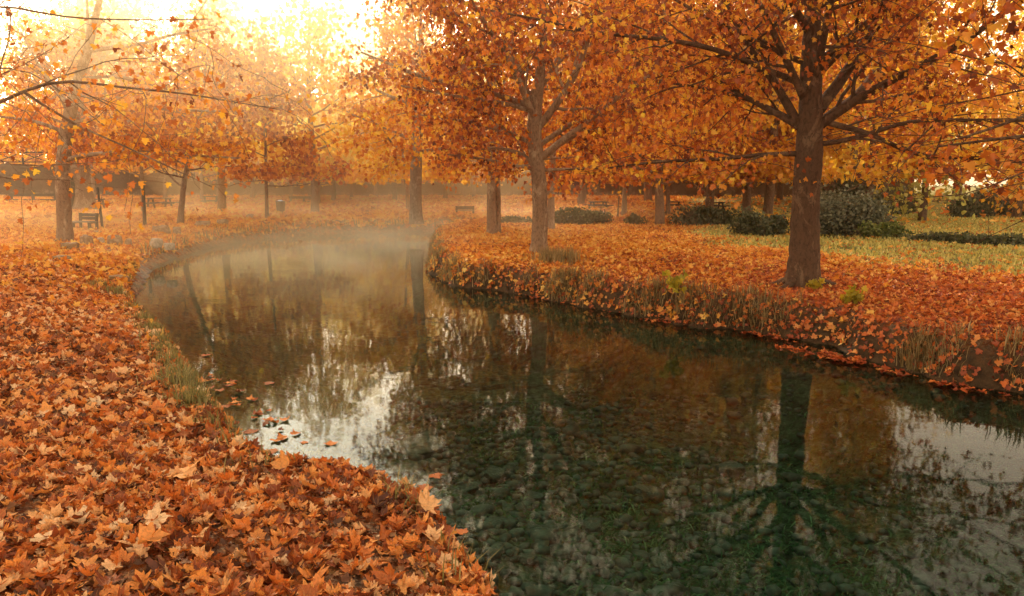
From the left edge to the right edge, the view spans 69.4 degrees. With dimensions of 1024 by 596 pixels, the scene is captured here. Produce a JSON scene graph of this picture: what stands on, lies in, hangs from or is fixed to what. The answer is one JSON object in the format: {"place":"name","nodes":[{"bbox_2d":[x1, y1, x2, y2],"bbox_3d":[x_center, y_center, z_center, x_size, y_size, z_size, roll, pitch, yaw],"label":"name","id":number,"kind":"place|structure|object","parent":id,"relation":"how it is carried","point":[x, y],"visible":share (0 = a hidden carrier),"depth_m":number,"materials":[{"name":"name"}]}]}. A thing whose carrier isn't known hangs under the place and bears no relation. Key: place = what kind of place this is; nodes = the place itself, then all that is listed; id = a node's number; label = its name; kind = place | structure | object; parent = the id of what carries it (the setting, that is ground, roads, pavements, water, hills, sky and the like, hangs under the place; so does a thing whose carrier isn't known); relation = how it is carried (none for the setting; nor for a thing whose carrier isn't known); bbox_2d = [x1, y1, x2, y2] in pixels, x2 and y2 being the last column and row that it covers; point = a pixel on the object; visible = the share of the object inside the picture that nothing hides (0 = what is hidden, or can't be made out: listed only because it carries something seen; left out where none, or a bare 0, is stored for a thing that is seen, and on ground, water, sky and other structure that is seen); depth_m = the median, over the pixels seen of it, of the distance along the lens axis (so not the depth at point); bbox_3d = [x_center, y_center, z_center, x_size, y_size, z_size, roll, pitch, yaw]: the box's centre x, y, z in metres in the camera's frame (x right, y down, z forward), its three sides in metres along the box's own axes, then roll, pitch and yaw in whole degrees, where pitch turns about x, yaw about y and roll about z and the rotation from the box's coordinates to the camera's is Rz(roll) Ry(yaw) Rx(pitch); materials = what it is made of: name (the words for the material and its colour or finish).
{"place":"outdoors","nodes":[
{"label":"outdoors","id":0,"kind":"place"},
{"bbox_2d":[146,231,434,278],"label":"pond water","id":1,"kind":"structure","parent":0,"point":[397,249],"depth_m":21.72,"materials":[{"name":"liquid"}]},
{"bbox_2d":[205,372,300,441],"bbox_3d":[-2.577,0.980,6.949,0.489,0.067,2.536,-6,11,-35],"label":"leaf raft","id":2,"kind":"object","parent":1,"relation":"on","point":[279,435],"visible":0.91,"depth_m":6.64,"materials":[{"name":"plant"}]},
{"bbox_2d":[740,330,796,343],"bbox_3d":[3.507,0.508,9.981,0.402,0.059,0.850,-6,10,-33],"label":"leaf raft","id":3,"kind":"object","parent":1,"relation":"on","point":[754,332],"visible":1,"depth_m":10.03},
{"bbox_2d":[775,344,874,363],"bbox_3d":[3.767,0.674,8.929,0.429,0.087,1.254,-7,11,-37],"label":"leaf raft","id":4,"kind":"object","parent":1,"relation":"on","point":[834,356],"visible":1,"depth_m":8.84,"materials":[{"name":"plant"}]},
{"bbox_2d":[853,363,917,376],"bbox_3d":[4.152,0.784,8.161,0.366,0.066,0.654,-6,11,-34],"label":"leaf raft","id":5,"kind":"object","parent":1,"relation":"on","point":[897,372],"visible":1,"depth_m":8.16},
{"bbox_2d":[929,379,1011,395],"bbox_3d":[4.594,0.899,7.453,0.736,0.063,0.360,6,10,33],"label":"leaf raft","id":6,"kind":"object","parent":1,"relation":"on","point":[945,382],"visible":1,"depth_m":7.51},
{"bbox_2d":[0,186,1023,595],"bbox_3d":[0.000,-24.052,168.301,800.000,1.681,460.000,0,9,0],"label":"ground","id":7,"kind":"structure","parent":0,"point":[252,320],"depth_m":9.24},
{"bbox_2d":[0,31,31,153],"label":"park tree","id":8,"kind":"object","parent":7,"relation":"on","point":[5,92],"visible":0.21,"depth_m":102.34,"materials":[{"name":"plant"}]},
{"bbox_2d":[0,57,46,164],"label":"slim tree","id":9,"kind":"object","parent":7,"relation":"on","point":[28,157],"visible":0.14,"depth_m":87.85,"materials":[{"name":"orange plant"}]},
{"bbox_2d":[5,194,55,200],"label":"park bench","id":10,"kind":"object","parent":7,"relation":"on","point":[34,195],"visible":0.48,"depth_m":51.61,"materials":[{"name":"brown wood"}]},
{"bbox_2d":[0,62,71,166],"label":"park tree","id":11,"kind":"object","parent":7,"relation":"on","point":[30,160],"visible":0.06,"depth_m":74.22,"materials":[{"name":"orange plant"}]},
{"bbox_2d":[33,111,116,196],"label":"slim tree","id":12,"kind":"object","parent":7,"relation":"on","point":[97,130],"visible":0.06,"depth_m":55.62,"materials":[{"name":"orange plant"}]},
{"bbox_2d":[0,0,158,160],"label":"park tree","id":13,"kind":"object","parent":7,"relation":"on","point":[41,7],"visible":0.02,"depth_m":105.32,"materials":[{"name":"plant"}]},
{"bbox_2d":[72,213,98,229],"bbox_3d":[-14.418,-2.569,24.981,0.831,0.599,0.390,3,9,20],"label":"park bench","id":14,"kind":"object","parent":7,"relation":"on","point":[81,218],"visible":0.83,"depth_m":24.98,"materials":[{"name":"brown wood"}]},
{"bbox_2d":[0,0,173,210],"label":"plane tree","id":15,"kind":"object","parent":7,"relation":"on","point":[83,198],"visible":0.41,"depth_m":39.81,"materials":[{"name":"orange plant"}]},
{"bbox_2d":[54,0,178,113],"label":"park tree","id":16,"kind":"object","parent":7,"relation":"on","point":[137,32],"visible":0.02,"depth_m":94.58,"materials":[{"name":"plant"}]},
{"bbox_2d":[46,49,200,210],"bbox_3d":[-19.865,-8.778,38.938,7.746,8.689,6.721,0,9,0],"label":"slim tree","id":17,"kind":"object","parent":7,"relation":"on","point":[114,56],"visible":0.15,"depth_m":37.89,"materials":[{"name":"orange plant"}]},
{"bbox_2d":[0,0,274,240],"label":"plane tree","id":18,"kind":"object","parent":7,"relation":"on","point":[64,229],"visible":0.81,"depth_m":18.75,"materials":[{"name":"orange plant"}]},
{"bbox_2d":[91,137,193,197],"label":"slim tree","id":19,"kind":"object","parent":7,"relation":"on","point":[165,192],"visible":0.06,"depth_m":54.70,"materials":[{"name":"orange plant"}]},
{"bbox_2d":[0,243,289,471],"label":"fallen leaves","id":20,"kind":"object","parent":7,"relation":"on","point":[37,308],"depth_m":6.89,"materials":[{"name":"plant"}]},
{"bbox_2d":[0,219,299,341],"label":"fallen leaves","id":21,"kind":"object","parent":7,"relation":"on","point":[42,234],"visible":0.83,"depth_m":19.28,"materials":[{"name":"plant"}]},
{"bbox_2d":[145,198,178,207],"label":"picnic table","id":22,"kind":"object","parent":7,"relation":"on","point":[154,203],"visible":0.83,"depth_m":43.49,"materials":[{"name":"brown wood"}]},
{"bbox_2d":[0,0,336,257],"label":"plane tree","id":23,"kind":"object","parent":7,"relation":"on","point":[83,125],"visible":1,"depth_m":8.62,"materials":[{"name":"orange plant"}]},
{"bbox_2d":[85,1,260,222],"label":"slim tree","id":24,"kind":"object","parent":7,"relation":"on","point":[229,77],"visible":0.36,"depth_m":27.87,"materials":[{"name":"orange plant"}]},
{"bbox_2d":[149,113,259,199],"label":"slim tree","id":25,"kind":"object","parent":7,"relation":"on","point":[200,175],"visible":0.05,"depth_m":51.94,"materials":[{"name":"orange plant"}]},
{"bbox_2d":[126,0,293,211],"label":"park tree","id":26,"kind":"object","parent":7,"relation":"on","point":[220,181],"visible":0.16,"depth_m":39.15,"materials":[{"name":"orange plant"}]},
{"bbox_2d":[0,321,423,580],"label":"twig litter","id":27,"kind":"object","parent":7,"relation":"on","point":[148,474],"visible":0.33,"depth_m":4.11,"materials":[{"name":"brown plant"}]},
{"bbox_2d":[188,89,282,197],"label":"slim tree","id":28,"kind":"object","parent":7,"relation":"on","point":[252,190],"visible":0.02,"depth_m":54.95,"materials":[{"name":"orange plant"}]},
{"bbox_2d":[173,0,300,90],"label":"park tree","id":29,"kind":"object","parent":7,"relation":"on","point":[228,6],"visible":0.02,"depth_m":102.25,"materials":[{"name":"plant"}]},
{"bbox_2d":[0,322,498,595],"bbox_3d":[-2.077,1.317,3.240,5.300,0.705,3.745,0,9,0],"label":"fallen leaves","id":30,"kind":"object","parent":7,"relation":"on","point":[274,581],"depth_m":3.61,"materials":[{"name":"plant"}]},
{"bbox_2d":[133,522,169,544],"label":"fallen leaf","id":31,"kind":"object","parent":30,"relation":"on","point":[148,533],"visible":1,"depth_m":3.19,"materials":[{"name":"plant"}]},
{"bbox_2d":[145,503,172,528],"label":"fallen leaf","id":32,"kind":"object","parent":30,"relation":"on","point":[154,512],"visible":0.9,"depth_m":3.40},
{"bbox_2d":[206,0,319,117],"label":"park tree","id":33,"kind":"object","parent":7,"relation":"on","point":[263,7],"visible":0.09,"depth_m":93.78,"materials":[{"name":"plant"}]},
{"bbox_2d":[200,17,352,217],"bbox_3d":[-10.452,-7.836,32.542,6.319,8.760,6.178,0,9,0],"label":"slim tree","id":34,"kind":"object","parent":7,"relation":"on","point":[303,167],"visible":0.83,"depth_m":32.43,"materials":[{"name":"orange plant"}]},
{"bbox_2d":[245,109,307,195],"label":"slim tree","id":35,"kind":"object","parent":7,"relation":"on","point":[290,189],"visible":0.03,"depth_m":57.73,"materials":[{"name":"orange plant"}]},
{"bbox_2d":[137,216,453,258],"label":"bank grass","id":36,"kind":"structure","parent":7,"relation":"on","point":[281,225],"depth_m":27.49,"materials":[{"name":"plant"}]},
{"bbox_2d":[86,259,507,594],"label":"bank grass","id":37,"kind":"structure","parent":7,"relation":"on","point":[185,380],"depth_m":6.26,"materials":[{"name":"plant"}]},
{"bbox_2d":[237,0,385,211],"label":"park tree","id":38,"kind":"object","parent":7,"relation":"on","point":[314,27],"visible":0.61,"depth_m":37.36,"materials":[{"name":"plant"}]},
{"bbox_2d":[255,95,388,199],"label":"slim tree","id":39,"kind":"object","parent":7,"relation":"on","point":[333,195],"visible":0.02,"depth_m":51.11,"materials":[{"name":"orange plant"}]},
{"bbox_2d":[259,94,385,202],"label":"slim tree","id":40,"kind":"object","parent":7,"relation":"on","point":[331,160],"visible":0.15,"depth_m":45.66,"materials":[{"name":"orange plant"}]},
{"bbox_2d":[298,0,394,105],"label":"park tree","id":41,"kind":"object","parent":7,"relation":"on","point":[348,9],"visible":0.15,"depth_m":100.71,"materials":[{"name":"plant"}]},
{"bbox_2d":[359,88,436,199],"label":"slim tree","id":42,"kind":"object","parent":7,"relation":"on","point":[395,185],"visible":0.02,"depth_m":51.33,"materials":[{"name":"orange plant"}]},
{"bbox_2d":[334,66,466,209],"bbox_3d":[-5.678,-8.477,38.951,7.672,8.049,7.600,0,9,0],"label":"slim tree","id":43,"kind":"object","parent":7,"relation":"on","point":[429,173],"visible":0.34,"depth_m":37.52,"materials":[{"name":"orange plant"}]},
{"bbox_2d":[353,2,450,107],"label":"park tree","id":44,"kind":"object","parent":7,"relation":"on","point":[379,54],"visible":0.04,"depth_m":96.06,"materials":[{"name":"plant"}]},
{"bbox_2d":[392,462,421,476],"bbox_3d":[-0.980,1.587,6.842,0.275,0.067,0.232,3,9,18],"label":"submerged stone","id":45,"kind":"object","parent":7,"relation":"on","point":[410,469],"visible":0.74,"depth_m":6.82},
{"bbox_2d":[396,434,443,458],"bbox_3d":[-0.954,1.516,7.583,0.442,0.128,0.539,-5,10,-28],"label":"submerged stone","id":46,"kind":"object","parent":7,"relation":"on","point":[426,446],"visible":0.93,"depth_m":7.47,"materials":[{"name":"stone"}]},
{"bbox_2d":[310,0,531,223],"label":"plane tree","id":47,"kind":"object","parent":7,"relation":"on","point":[398,30],"visible":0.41,"depth_m":27.62,"materials":[{"name":"orange plant"}]},
{"bbox_2d":[427,95,486,198],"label":"slim tree","id":48,"kind":"object","parent":7,"relation":"on","point":[445,194],"visible":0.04,"depth_m":53.39,"materials":[{"name":"orange plant"}]},
{"bbox_2d":[0,163,914,196],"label":"stone wall","id":49,"kind":"structure","parent":7,"relation":"on","point":[44,187],"depth_m":62.26,"materials":[{"name":"stone"}]},
{"bbox_2d":[454,483,478,495],"bbox_3d":[-0.394,1.670,6.418,0.204,0.084,0.154,-8,12,-43],"label":"submerged stone","id":50,"kind":"object","parent":7,"relation":"on","point":[471,489],"visible":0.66,"depth_m":6.40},
{"bbox_2d":[436,117,524,196],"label":"slim tree","id":51,"kind":"object","parent":7,"relation":"on","point":[473,189],"visible":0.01,"depth_m":57.09,"materials":[{"name":"orange plant"}]},
{"bbox_2d":[485,516,503,528],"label":"submerged stone","id":52,"kind":"object","parent":7,"relation":"on","point":[497,522],"visible":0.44,"depth_m":4.84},
{"bbox_2d":[484,467,509,483],"bbox_3d":[-0.153,1.650,6.881,0.199,0.113,0.242,6,11,34],"label":"submerged stone","id":53,"kind":"object","parent":7,"relation":"on","point":[495,475],"visible":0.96,"depth_m":6.82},
{"bbox_2d":[396,0,615,233],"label":"plane tree","id":54,"kind":"object","parent":7,"relation":"on","point":[493,208],"visible":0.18,"depth_m":22.97,"materials":[{"name":"orange plant"}]},
{"bbox_2d":[0,193,1023,230],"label":"fallen leaves","id":55,"kind":"object","parent":7,"relation":"on","point":[361,207],"visible":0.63,"depth_m":41.57,"materials":[{"name":"plant"}]},
{"bbox_2d":[501,215,531,222],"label":"bush","id":56,"kind":"object","parent":7,"relation":"on","point":[513,219],"visible":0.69,"depth_m":29.65,"materials":[{"name":"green plant"}]},
{"bbox_2d":[337,0,715,254],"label":"plane tree","id":57,"kind":"object","parent":7,"relation":"on","point":[473,92],"visible":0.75,"depth_m":16.14,"materials":[{"name":"orange plant"}]},
{"bbox_2d":[518,552,538,564],"bbox_3d":[0.093,1.537,4.348,0.121,0.059,0.096,-2,9,-12],"label":"submerged stone","id":58,"kind":"object","parent":7,"relation":"on","point":[530,558],"visible":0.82,"depth_m":4.32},
{"bbox_2d":[524,492,543,501],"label":"submerged stone","id":59,"kind":"object","parent":7,"relation":"on","point":[537,496],"visible":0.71,"depth_m":6.38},
{"bbox_2d":[444,0,638,228],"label":"plane tree","id":60,"kind":"object","parent":7,"relation":"on","point":[551,206],"visible":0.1,"depth_m":24.70,"materials":[{"name":"orange plant"}]},
{"bbox_2d":[505,0,597,205],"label":"park tree","id":61,"kind":"object","parent":7,"relation":"on","point":[581,198],"visible":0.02,"depth_m":46.25,"materials":[{"name":"orange plant"}]},
{"bbox_2d":[523,243,585,264],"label":"bank grass","id":62,"kind":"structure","parent":7,"relation":"on","point":[554,255],"depth_m":15.10,"materials":[{"name":"plant"}]},
{"bbox_2d":[555,206,613,224],"bbox_3d":[2.661,-3.257,29.541,2.830,0.850,2.337,0,9,0],"label":"bush","id":63,"kind":"object","parent":7,"relation":"on","point":[576,216],"visible":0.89,"depth_m":29.22,"materials":[{"name":"green plant"}]},
{"bbox_2d":[583,521,600,534],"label":"submerged stone","id":64,"kind":"object","parent":7,"relation":"on","point":[590,526],"visible":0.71,"depth_m":5.64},
{"bbox_2d":[201,305,1023,595],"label":"pond weed","id":65,"kind":"object","parent":7,"relation":"on","point":[800,570],"visible":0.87,"depth_m":6.58,"materials":[{"name":"plant"}]},
{"bbox_2d":[543,2,713,214],"bbox_3d":[5.795,-11.210,35.551,8.402,14.541,9.424,6,11,36],"label":"slim tree","id":66,"kind":"object","parent":7,"relation":"on","point":[624,204],"depth_m":35.92,"materials":[{"name":"orange plant"}]},
{"bbox_2d":[623,212,647,224],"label":"bush","id":67,"kind":"object","parent":7,"relation":"on","point":[633,218],"visible":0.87,"depth_m":28.55,"materials":[{"name":"green plant"}]},
{"bbox_2d":[566,0,716,200],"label":"park tree","id":68,"kind":"object","parent":7,"relation":"on","point":[647,194],"depth_m":51.23,"materials":[{"name":"orange plant"}]},
{"bbox_2d":[264,354,1023,595],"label":"pebbles","id":69,"kind":"object","parent":7,"relation":"on","point":[547,541],"visible":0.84,"depth_m":6.45,"materials":[{"name":"stone"}]},
{"bbox_2d":[632,484,662,502],"bbox_3d":[1.178,1.706,6.426,0.191,0.122,0.260,-7,11,-40],"label":"submerged stone","id":70,"kind":"object","parent":7,"relation":"on","point":[643,491],"visible":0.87,"depth_m":6.39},
{"bbox_2d":[648,556,672,574],"bbox_3d":[1.034,1.857,5.124,0.141,0.091,0.185,-1,9,-9],"label":"submerged stone","id":71,"kind":"object","parent":7,"relation":"on","point":[664,564],"visible":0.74,"depth_m":5.09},
{"bbox_2d":[543,0,779,224],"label":"slim tree","id":72,"kind":"object","parent":7,"relation":"on","point":[659,208],"visible":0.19,"depth_m":27.10,"materials":[{"name":"orange plant"}]},
{"bbox_2d":[662,269,687,295],"bbox_3d":[2.441,-0.218,10.793,0.430,0.400,0.347,-3,9,-21],"label":"sapling","id":73,"kind":"object","parent":7,"relation":"on","point":[676,282],"visible":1,"depth_m":10.76,"materials":[{"name":"yellow plant"}]},
{"bbox_2d":[600,1,773,214],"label":"slim tree","id":74,"kind":"object","parent":7,"relation":"on","point":[668,208],"visible":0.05,"depth_m":35.01,"materials":[{"name":"orange plant"}]},
{"bbox_2d":[665,202,736,226],"bbox_3d":[7.229,-3.219,28.591,2.619,0.991,2.224,8,12,42],"label":"bush","id":75,"kind":"object","parent":7,"relation":"on","point":[707,215],"visible":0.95,"depth_m":28.15,"materials":[{"name":"green plant"}]},
{"bbox_2d":[425,215,1023,386],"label":"bank grass","id":76,"kind":"structure","parent":7,"relation":"on","point":[908,362],"depth_m":10.72,"materials":[{"name":"plant"}]},
{"bbox_2d":[425,221,1023,390],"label":"fallen leaves","id":77,"kind":"object","parent":7,"relation":"on","point":[469,239],"visible":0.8,"depth_m":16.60,"materials":[{"name":"plant"}]},
{"bbox_2d":[714,461,745,477],"bbox_3d":[2.060,1.623,6.956,0.272,0.122,0.197,-4,10,-25],"label":"submerged stone","id":78,"kind":"object","parent":7,"relation":"on","point":[733,469],"visible":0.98,"depth_m":6.90,"materials":[{"name":"stone"}]},
{"bbox_2d":[671,0,801,207],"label":"park tree","id":79,"kind":"object","parent":7,"relation":"on","point":[708,192],"visible":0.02,"depth_m":41.34,"materials":[{"name":"orange plant"}]},
{"bbox_2d":[451,0,1023,289],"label":"plane tree","id":80,"kind":"object","parent":7,"relation":"on","point":[815,61],"visible":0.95,"depth_m":10.89,"materials":[{"name":"orange plant"}]},
{"bbox_2d":[726,205,789,236],"bbox_3d":[7.712,-2.393,23.059,2.052,1.002,1.648,0,9,0],"label":"bush","id":81,"kind":"object","parent":7,"relation":"on","point":[749,221],"visible":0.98,"depth_m":22.87,"materials":[{"name":"green plant"}]},
{"bbox_2d":[695,0,831,212],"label":"slim tree","id":82,"kind":"object","parent":7,"relation":"on","point":[746,201],"visible":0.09,"depth_m":36.47,"materials":[{"name":"orange plant"}]},
{"bbox_2d":[688,0,878,213],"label":"park tree","id":83,"kind":"object","parent":7,"relation":"on","point":[769,192],"visible":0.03,"depth_m":36.65,"materials":[{"name":"orange plant"}]},
{"bbox_2d":[806,277,825,290],"bbox_3d":[4.620,-0.176,11.251,0.289,0.294,0.234,7,11,37],"label":"sapling","id":84,"kind":"object","parent":7,"relation":"on","point":[815,283],"visible":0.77,"depth_m":11.22,"materials":[{"name":"yellow plant"}]},
{"bbox_2d":[753,4,902,193],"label":"park tree","id":85,"kind":"object","parent":7,"relation":"on","point":[846,149],"visible":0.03,"depth_m":43.30,"materials":[{"name":"orange plant"}]},
{"bbox_2d":[764,176,897,236],"bbox_3d":[10.280,-2.886,23.076,4.114,2.006,3.039,0,9,0],"label":"bush","id":86,"kind":"object","parent":7,"relation":"on","point":[837,215],"visible":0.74,"depth_m":22.49,"materials":[{"name":"green plant"}]},
{"bbox_2d":[672,209,1023,278],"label":"lawn grass","id":87,"kind":"structure","parent":7,"relation":"on","point":[873,243],"depth_m":19.68,"materials":[{"name":"plant"}]},
{"bbox_2d":[839,283,867,304],"bbox_3d":[4.506,-0.039,9.751,0.290,0.337,0.325,-3,9,-17],"label":"sapling","id":88,"kind":"object","parent":7,"relation":"on","point":[853,295],"visible":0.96,"depth_m":9.72,"materials":[{"name":"yellow plant"}]},
{"bbox_2d":[820,155,893,205],"bbox_3d":[18.698,-6.298,40.343,4.354,3.500,3.588,-6,10,-32],"label":"bush","id":89,"kind":"object","parent":7,"relation":"on","point":[850,184],"visible":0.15,"depth_m":39.49,"materials":[{"name":"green plant"}]},
{"bbox_2d":[751,0,983,201],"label":"slim tree","id":90,"kind":"object","parent":7,"relation":"on","point":[836,167],"visible":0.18,"depth_m":29.71,"materials":[{"name":"orange plant"}]},
{"bbox_2d":[853,218,911,238],"bbox_3d":[10.976,-2.052,21.987,1.726,0.648,1.193,0,9,0],"label":"bush","id":91,"kind":"object","parent":7,"relation":"on","point":[882,230],"visible":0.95,"depth_m":21.70,"materials":[{"name":"green plant"}]},
{"bbox_2d":[789,3,990,169],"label":"park tree","id":92,"kind":"object","parent":7,"relation":"on","point":[856,151],"visible":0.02,"depth_m":42.53,"materials":[{"name":"orange plant"}]},
{"bbox_2d":[873,175,917,214],"bbox_3d":[19.290,-5.281,37.532,2.589,2.451,1.816,0,9,0],"label":"bush","id":93,"kind":"object","parent":7,"relation":"on","point":[899,212],"visible":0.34,"depth_m":37.28,"materials":[{"name":"green plant"}]},
{"bbox_2d":[802,0,1023,243],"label":"plane tree","id":94,"kind":"object","parent":7,"relation":"on","point":[1005,7],"visible":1,"depth_m":7.30,"materials":[{"name":"orange plant"}]},
{"bbox_2d":[873,105,975,221],"bbox_3d":[17.680,-5.835,31.430,3.910,5.378,3.475,8,12,43],"label":"park tree","id":95,"kind":"object","parent":7,"relation":"on","point":[922,212],"visible":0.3,"depth_m":31.53,"materials":[{"name":"orange plant"}]},
{"bbox_2d":[905,231,972,243],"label":"hedge","id":96,"kind":"object","parent":7,"relation":"on","point":[950,237],"visible":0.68,"depth_m":20.42,"materials":[{"name":"green plant"}]},
{"bbox_2d":[919,0,973,190],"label":"park tree","id":97,"kind":"object","parent":7,"relation":"on","point":[928,34],"visible":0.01,"depth_m":67.49,"materials":[{"name":"plant"}]},
{"bbox_2d":[896,0,1023,204],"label":"park tree","id":98,"kind":"object","parent":7,"relation":"on","point":[997,92],"visible":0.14,"depth_m":44.92,"materials":[{"name":"orange plant"}]},
{"bbox_2d":[937,191,994,217],"bbox_3d":[21.917,-4.563,35.511,2.301,1.603,1.649,-3,9,-18],"label":"bush","id":99,"kind":"object","parent":7,"relation":"on","point":[958,208],"visible":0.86,"depth_m":35.25,"materials":[{"name":"green plant"}]},
{"bbox_2d":[956,232,1023,246],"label":"hedge","id":100,"kind":"object","parent":7,"relation":"on","point":[1006,239],"visible":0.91,"depth_m":19.46,"materials":[{"name":"green plant"}]},
{"bbox_2d":[964,1,1023,188],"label":"park tree","id":101,"kind":"object","parent":7,"relation":"on","point":[995,69],"visible":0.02,"depth_m":66.01,"materials":[{"name":"plant"}]},
{"bbox_2d":[966,177,1023,215],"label":"bush","id":102,"kind":"object","parent":7,"relation":"on","point":[1001,201],"visible":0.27,"depth_m":36.36,"materials":[{"name":"green plant"}]},
{"bbox_2d":[967,6,1023,183],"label":"park tree","id":103,"kind":"object","parent":7,"relation":"on","point":[1019,41],"visible":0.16,"depth_m":52.05,"materials":[{"name":"orange plant"}]},
{"bbox_2d":[974,123,1023,217],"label":"park tree","id":104,"kind":"object","parent":7,"relation":"on","point":[1017,206],"visible":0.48,"depth_m":34.14,"materials":[{"name":"orange plant"}]},
{"bbox_2d":[0,0,1023,185],"label":"sky","id":105,"kind":"structure","parent":0,"point":[34,4],"materials":[{"name":"white"}]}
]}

